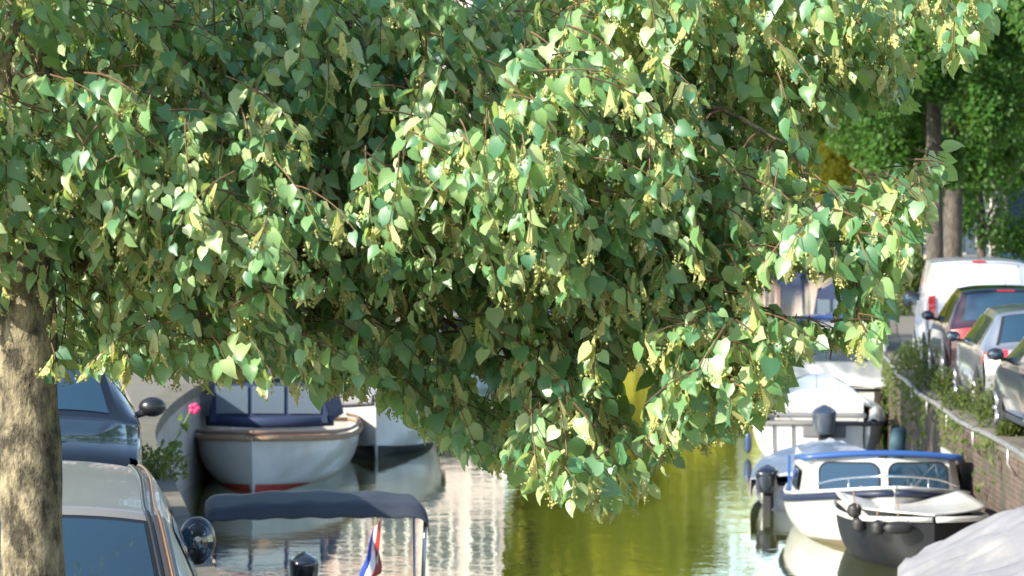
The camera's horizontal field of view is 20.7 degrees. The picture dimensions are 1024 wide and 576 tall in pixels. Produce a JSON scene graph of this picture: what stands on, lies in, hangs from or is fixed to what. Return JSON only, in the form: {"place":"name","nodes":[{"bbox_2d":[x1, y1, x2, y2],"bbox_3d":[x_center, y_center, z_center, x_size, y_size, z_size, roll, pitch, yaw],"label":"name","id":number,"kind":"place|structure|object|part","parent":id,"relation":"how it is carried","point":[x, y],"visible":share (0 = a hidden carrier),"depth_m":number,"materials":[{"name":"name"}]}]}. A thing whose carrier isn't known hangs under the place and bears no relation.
{"place":"outdoors","nodes":[
{"label":"outdoors","id":0,"kind":"place"},
{"bbox_2d":[138,291,607,575],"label":"quay wall","id":1,"kind":"structure","parent":0,"point":[165,426],"depth_m":41.41,"materials":[{"name":"concrete"}]},
{"bbox_2d":[142,439,191,481],"bbox_3d":[-3.507,1.711,27.646,0.671,0.444,0.649,1,1,32],"label":"edge weed","id":2,"kind":"object","parent":1,"relation":"on","point":[154,456],"visible":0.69,"depth_m":27.60,"materials":[{"name":"green plant"}]},
{"bbox_2d":[156,403,199,473],"bbox_3d":[-3.408,1.539,28.210,0.459,0.766,0.285,1,1,29],"label":"hollyhock","id":3,"kind":"object","parent":1,"relation":"on","point":[185,425],"visible":0.55,"depth_m":28.23,"materials":[{"name":"pink"}]},
{"bbox_2d":[56,255,992,411],"bbox_3d":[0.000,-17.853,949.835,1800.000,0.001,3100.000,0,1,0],"label":"quay street","id":4,"kind":"structure","parent":0,"point":[139,389],"depth_m":46.22,"materials":[{"name":"brick"}]},
{"bbox_2d":[0,460,215,575],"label":"parked car","id":5,"kind":"object","parent":4,"relation":"on","point":[118,520],"visible":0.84,"depth_m":11.02,"materials":[{"name":"grey paint"}]},
{"bbox_3d":[-2.000,1.092,10.664,1.331,0.388,0.503,0,1,-9],"label":"rear window","id":6,"kind":"part","parent":5,"relation":"part of","materials":[{"name":"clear glass"}]},
{"bbox_3d":[-1.502,1.098,12.575,0.165,0.376,1.628,0,1,-9],"label":"side window","id":7,"kind":"part","parent":5,"relation":"part of","materials":[{"name":"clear glass"}]},
{"bbox_3d":[-1.303,1.124,11.392,0.150,0.357,0.563,0,1,-9],"label":"side window","id":8,"kind":"part","parent":5,"relation":"part of","materials":[{"name":"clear glass"}]},
{"bbox_2d":[57,335,165,469],"bbox_3d":[-3.874,1.154,22.016,2.250,1.749,4.348,0,1,-9],"label":"parked car","id":9,"kind":"object","parent":4,"relation":"on","point":[100,422],"visible":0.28,"depth_m":21.21,"materials":[{"name":"blue metal"}]},
{"bbox_3d":[-3.130,0.744,22.404,0.219,0.416,1.468,0,1,-9],"label":"side window","id":10,"kind":"part","parent":9,"relation":"part of","materials":[{"name":"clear glass"}]},
{"bbox_2d":[180,0,275,29],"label":"street tree","id":11,"kind":"object","parent":4,"relation":"on","point":[232,16],"visible":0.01,"depth_m":50.78,"materials":[{"name":"green plant"}]},
{"bbox_2d":[420,0,488,116],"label":"canal house","id":12,"kind":"structure","parent":4,"relation":"on","point":[468,1],"depth_m":96.85,"materials":[{"name":"white paint"}]},
{"bbox_2d":[0,0,1023,575],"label":"lime tree","id":13,"kind":"object","parent":4,"relation":"on","point":[178,160],"visible":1,"depth_m":9.16,"materials":[{"name":"green plant"}]},
{"bbox_2d":[796,171,829,213],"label":"canal house","id":14,"kind":"structure","parent":4,"relation":"on","point":[819,208],"depth_m":262.42,"materials":[{"name":"white paint"}]},
{"bbox_2d":[761,115,873,212],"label":"street tree","id":15,"kind":"object","parent":4,"relation":"on","point":[833,162],"visible":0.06,"depth_m":126.86,"materials":[{"name":"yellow plant"}]},
{"bbox_2d":[899,250,925,294],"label":"bank shrub","id":16,"kind":"object","parent":4,"relation":"on","point":[917,273],"visible":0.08,"depth_m":103.21,"materials":[{"name":"green plant"}]},
{"bbox_2d":[805,0,1023,259],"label":"street tree","id":17,"kind":"object","parent":4,"relation":"on","point":[891,140],"visible":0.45,"depth_m":64.92,"materials":[{"name":"green plant"}]},
{"bbox_2d":[814,2,1023,256],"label":"street tree","id":18,"kind":"object","parent":4,"relation":"on","point":[975,157],"visible":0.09,"depth_m":75.75,"materials":[{"name":"green plant"}]},
{"bbox_2d":[850,181,993,264],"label":"street tree","id":19,"kind":"object","parent":4,"relation":"on","point":[963,218],"visible":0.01,"depth_m":141.84,"materials":[{"name":"green plant"}]},
{"bbox_2d":[864,56,1023,260],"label":"street tree","id":20,"kind":"object","parent":4,"relation":"on","point":[977,211],"visible":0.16,"depth_m":86.50,"materials":[{"name":"green plant"}]},
{"bbox_2d":[902,252,1023,368],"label":"parked van","id":21,"kind":"object","parent":4,"relation":"on","point":[942,279],"visible":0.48,"depth_m":47.49,"materials":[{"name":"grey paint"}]},
{"bbox_3d":[7.327,-0.057,50.252,0.109,0.633,1.288,0,1,6],"label":"side window","id":22,"kind":"part","parent":21,"relation":"part of","materials":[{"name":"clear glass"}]},
{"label":"rear window","id":23,"kind":"part","parent":21,"relation":"part of","materials":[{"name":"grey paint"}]},
{"bbox_2d":[921,281,1023,389],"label":"parked car","id":24,"kind":"object","parent":4,"relation":"on","point":[963,309],"visible":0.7,"depth_m":41.99,"materials":[{"name":"red paint"}]},
{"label":"side window","id":25,"kind":"part","parent":24,"relation":"part of","materials":[{"name":"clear glass"}]},
{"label":"side window","id":26,"kind":"part","parent":24,"relation":"part of","materials":[{"name":"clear glass"}]},
{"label":"rear window","id":27,"kind":"part","parent":24,"relation":"part of","materials":[{"name":"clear glass"}]},
{"bbox_2d":[962,192,990,254],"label":"canal house","id":28,"kind":"structure","parent":4,"relation":"on","point":[966,250],"depth_m":263.52,"materials":[{"name":"paint"}]},
{"bbox_2d":[962,233,965,254],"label":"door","id":29,"kind":"structure","parent":28,"relation":"in","point":[963,253],"depth_m":263.53,"materials":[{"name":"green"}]},
{"bbox_2d":[983,192,990,210],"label":"window","id":30,"kind":"structure","parent":28,"relation":"in","point":[986,207],"depth_m":263.28,"materials":[{"name":"white"}]},
{"bbox_2d":[945,304,1023,415],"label":"parked car","id":31,"kind":"object","parent":4,"relation":"on","point":[1001,327],"visible":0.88,"depth_m":36.80,"materials":[{"name":"silver metal"}]},
{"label":"side window","id":32,"kind":"part","parent":31,"relation":"part of","materials":[{"name":"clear glass"}]},
{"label":"side window","id":33,"kind":"part","parent":31,"relation":"part of","materials":[{"name":"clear glass"}]},
{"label":"rear window","id":34,"kind":"part","parent":31,"relation":"part of","materials":[{"name":"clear glass"}]},
{"bbox_2d":[987,337,1023,428],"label":"parked car","id":35,"kind":"object","parent":4,"relation":"on","point":[1008,401],"visible":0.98,"depth_m":32.85,"materials":[{"name":"silver-grey paint"},{"name":"glass"},{"name":"black rubber"}]},
{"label":"side window","id":36,"kind":"part","parent":35,"relation":"part of","materials":[{"name":"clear glass"}]},
{"bbox_2d":[1002,0,1023,50],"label":"street tree","id":37,"kind":"object","parent":4,"relation":"on","point":[1017,6],"visible":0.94,"depth_m":53.73,"materials":[{"name":"green plant"}]},
{"bbox_2d":[181,272,897,575],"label":"canal water","id":38,"kind":"structure","parent":0,"point":[705,516],"depth_m":37.16,"materials":[{"name":"green liquid"}]},
{"bbox_2d":[195,370,362,490],"bbox_3d":[-3.906,2.357,45.931,2.761,1.946,6.793,0,1,2],"label":"motor tender","id":39,"kind":"object","parent":38,"relation":"on","point":[278,439],"visible":0.64,"depth_m":44.03,"materials":[{"name":"plastic"}]},
{"bbox_2d":[216,386,247,413],"bbox_3d":[-4.462,1.784,44.627,0.520,0.440,0.020,0,1,2],"label":"hood window","id":40,"kind":"structure","parent":39,"relation":"in","point":[236,401],"depth_m":44.61,"materials":[{"name":"blue plastic"}]},
{"bbox_2d":[252,386,284,413],"bbox_3d":[-3.882,1.785,44.606,0.520,0.440,0.020,0,1,2],"label":"hood window","id":41,"kind":"structure","parent":39,"relation":"in","point":[275,404],"depth_m":44.59,"materials":[{"name":"blue plastic"}]},
{"bbox_2d":[288,386,320,413],"bbox_3d":[-3.302,1.785,44.586,0.520,0.440,0.020,0,1,2],"label":"hood window","id":42,"kind":"structure","parent":39,"relation":"in","point":[305,406],"depth_m":44.58,"materials":[{"name":"blue plastic"}]},
{"bbox_2d":[204,489,428,575],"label":"bimini boat","id":43,"kind":"object","parent":38,"relation":"on","point":[318,503],"visible":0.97,"depth_m":24.16,"materials":[{"name":"blue fabric"}]},
{"bbox_2d":[359,517,381,575],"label":"stern flag","id":44,"kind":"object","parent":43,"relation":"attached to","point":[372,565],"visible":0.99,"depth_m":26.23,"materials":[{"name":"multicoloured fabric"}]},
{"bbox_2d":[339,387,430,458],"bbox_3d":[-2.350,2.428,51.433,2.246,1.569,6.361,0,1,0],"label":"motorboat","id":45,"kind":"object","parent":38,"relation":"on","point":[382,436],"visible":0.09,"depth_m":48.74,"materials":[{"name":"white painted fiberglass"},{"name":"glass"},{"name":"black rubber"}]},
{"bbox_2d":[424,310,505,390],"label":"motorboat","id":46,"kind":"object","parent":38,"relation":"on","point":[481,386],"visible":0.01,"depth_m":69.00,"materials":[{"name":"white fabric"}]},
{"bbox_2d":[444,319,464,330],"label":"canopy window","id":47,"kind":"structure","parent":46,"relation":"in","point":[458,325],"depth_m":72.50,"materials":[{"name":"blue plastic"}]},
{"bbox_2d":[793,269,807,277],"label":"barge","id":48,"kind":"object","parent":38,"relation":"on","point":[800,275],"visible":0.12,"depth_m":225.98,"materials":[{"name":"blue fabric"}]},
{"bbox_2d":[744,374,885,455],"bbox_3d":[5.554,2.603,51.221,2.509,1.986,6.802,0,1,6],"label":"motorboat","id":49,"kind":"object","parent":38,"relation":"on","point":[821,407],"visible":0.57,"depth_m":48.97,"materials":[{"name":"white paint"},{"name":"grey plastic"},{"name":"metal"}]},
{"bbox_2d":[750,437,880,511],"bbox_3d":[4.646,3.037,42.175,1.946,1.397,6.054,0,1,9],"label":"covered boat","id":50,"kind":"object","parent":38,"relation":"on","point":[769,477],"visible":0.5,"depth_m":40.78,"materials":[{"name":"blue fabric"}]},
{"bbox_2d":[813,280,841,321],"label":"cabin cruiser","id":51,"kind":"object","parent":38,"relation":"on","point":[826,301],"visible":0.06,"depth_m":84.29,"materials":[{"name":"blue fabric"}]},
{"bbox_2d":[818,299,829,312],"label":"hood window","id":52,"kind":"structure","parent":51,"relation":"in","point":[823,304],"depth_m":84.29,"materials":[{"name":"blue plastic"}]},
{"bbox_2d":[834,299,841,308],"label":"hood window","id":53,"kind":"structure","parent":51,"relation":"in","point":[835,301],"depth_m":84.23,"materials":[{"name":"blue plastic"}]},
{"bbox_2d":[792,313,890,410],"bbox_3d":[6.989,1.761,59.375,2.198,2.535,6.409,0,1,8],"label":"canopy boat","id":54,"kind":"object","parent":38,"relation":"on","point":[865,382],"visible":0.22,"depth_m":56.59,"materials":[{"name":"white fabric"}]},
{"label":"canopy window","id":55,"kind":"part","parent":54,"relation":"part of","materials":[{"name":"grey glass"}]},
{"bbox_2d":[778,446,974,544],"bbox_3d":[4.776,2.770,36.535,2.528,1.424,4.398,0,1,2],"label":"cabin boat","id":56,"kind":"object","parent":38,"relation":"on","point":[807,495],"visible":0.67,"depth_m":35.76,"materials":[{"name":"white plastic"}]},
{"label":"side window","id":57,"kind":"part","parent":56,"relation":"part of","materials":[{"name":"glass"}]},
{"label":"front window","id":58,"kind":"part","parent":56,"relation":"part of","materials":[{"name":"glass"}]},
{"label":"front window","id":59,"kind":"part","parent":56,"relation":"part of","materials":[{"name":"blue glass"}]},
{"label":"side window","id":60,"kind":"part","parent":56,"relation":"part of","materials":[{"name":"black glass"}]},
{"bbox_2d":[888,427,906,457],"bbox_3d":[5.948,2.874,43.598,0.404,1.414,0.237,0,1,-17],"label":"mooring post","id":61,"kind":"object","parent":38,"relation":"in","point":[897,438],"visible":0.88,"depth_m":43.51,"materials":[{"name":"teal metal"}]},
{"bbox_2d":[831,489,989,567],"bbox_3d":[4.795,2.919,33.902,1.769,1.112,2.850,0,1,-4],"label":"dinghy","id":62,"kind":"object","parent":38,"relation":"on","point":[890,541],"visible":0.81,"depth_m":32.98,"materials":[{"name":"black paint"}]},
{"bbox_2d":[897,506,1023,575],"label":"covered boat","id":63,"kind":"object","parent":38,"relation":"on","point":[992,545],"visible":1,"depth_m":27.91,"materials":[{"name":"white fabric"}]},
{"bbox_2d":[885,293,1023,515],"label":"quay wall","id":64,"kind":"structure","parent":0,"point":[1005,492],"depth_m":36.08,"materials":[{"name":"brick"}]},
{"bbox_2d":[880,351,899,429],"bbox_3d":[7.289,2.012,54.569,0.210,1.467,11.081,0,1,6],"label":"wall creeper","id":65,"kind":"object","parent":64,"relation":"attached to","point":[887,369],"depth_m":52.07,"materials":[{"name":"green plant"}]},
{"bbox_2d":[894,286,912,315],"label":"bank shrub","id":66,"kind":"object","parent":64,"relation":"on","point":[907,310],"visible":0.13,"depth_m":79.64,"materials":[{"name":"green plant"}]},
{"bbox_2d":[889,339,920,369],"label":"weed tuft","id":67,"kind":"object","parent":64,"relation":"on","point":[895,353],"visible":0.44,"depth_m":49.00,"materials":[{"name":"green plant"}]},
{"bbox_2d":[896,336,928,377],"bbox_3d":[6.724,1.159,46.543,0.698,0.733,0.716,0,1,0],"label":"weed tuft","id":68,"kind":"object","parent":64,"relation":"on","point":[912,352],"visible":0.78,"depth_m":46.46,"materials":[{"name":"green plant"}]},
{"bbox_2d":[896,379,930,457],"bbox_3d":[6.309,2.231,44.050,0.180,1.428,6.027,0,1,4],"label":"wall creeper","id":69,"kind":"object","parent":64,"relation":"attached to","point":[906,392],"depth_m":44.00,"materials":[{"name":"green plant"}]},
{"bbox_2d":[909,363,940,389],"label":"weed tuft","id":70,"kind":"object","parent":64,"relation":"on","point":[920,379],"visible":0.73,"depth_m":43.16,"materials":[{"name":"green plant"}]},
{"bbox_2d":[928,366,953,399],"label":"weed tuft","id":71,"kind":"object","parent":64,"relation":"on","point":[945,385],"visible":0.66,"depth_m":40.40,"materials":[{"name":"green plant"}]},
{"bbox_2d":[934,407,968,489],"bbox_3d":[5.917,2.247,37.825,0.175,1.166,3.541,0,1,3],"label":"wall creeper","id":72,"kind":"object","parent":64,"relation":"attached to","point":[952,423],"depth_m":37.33,"materials":[{"name":"green plant"}]},
{"bbox_2d":[882,352,1023,476],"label":"guard rail","id":73,"kind":"object","parent":64,"relation":"attached to","point":[1000,441],"visible":0.7,"depth_m":35.97,"materials":[{"name":"silver metal"}]},
{"bbox_2d":[940,385,971,410],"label":"weed tuft","id":74,"kind":"object","parent":64,"relation":"on","point":[954,399],"visible":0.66,"depth_m":38.19,"materials":[{"name":"green plant"}]},
{"bbox_2d":[956,373,992,419],"bbox_3d":[6.148,1.406,36.455,0.729,0.673,0.743,0,1,0],"label":"weed tuft","id":75,"kind":"object","parent":64,"relation":"on","point":[971,409],"visible":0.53,"depth_m":36.40,"materials":[{"name":"green plant"}]},
{"bbox_2d":[974,389,994,427],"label":"weed tuft","id":76,"kind":"object","parent":64,"relation":"on","point":[986,414],"visible":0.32,"depth_m":34.81,"materials":[{"name":"green plant"}]},
{"bbox_2d":[971,426,1001,493],"bbox_3d":[5.747,2.266,34.065,0.190,1.069,1.618,0,1,0],"label":"wall creeper","id":77,"kind":"object","parent":64,"relation":"attached to","point":[985,443],"depth_m":34.16,"materials":[{"name":"green plant"}]},
{"bbox_2d":[994,419,1023,436],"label":"weed tuft","id":78,"kind":"object","parent":64,"relation":"on","point":[1011,429],"visible":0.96,"depth_m":33.35,"materials":[{"name":"green plant"}]},
{"bbox_2d":[991,251,1023,262],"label":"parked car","id":79,"kind":"object","parent":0,"point":[1008,255],"visible":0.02,"depth_m":106.36,"materials":[{"name":"black metal"}]},
{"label":"rear window","id":80,"kind":"part","parent":79,"relation":"part of","materials":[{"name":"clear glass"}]},
{"bbox_2d":[1003,186,1023,247],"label":"canal house","id":81,"kind":"structure","parent":0,"point":[1012,209],"depth_m":115.91,"materials":[{"name":"blue paint"}]},
{"bbox_2d":[1004,196,1007,235],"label":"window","id":82,"kind":"structure","parent":81,"relation":"in","point":[1005,196],"depth_m":116.34,"materials":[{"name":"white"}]}
]}

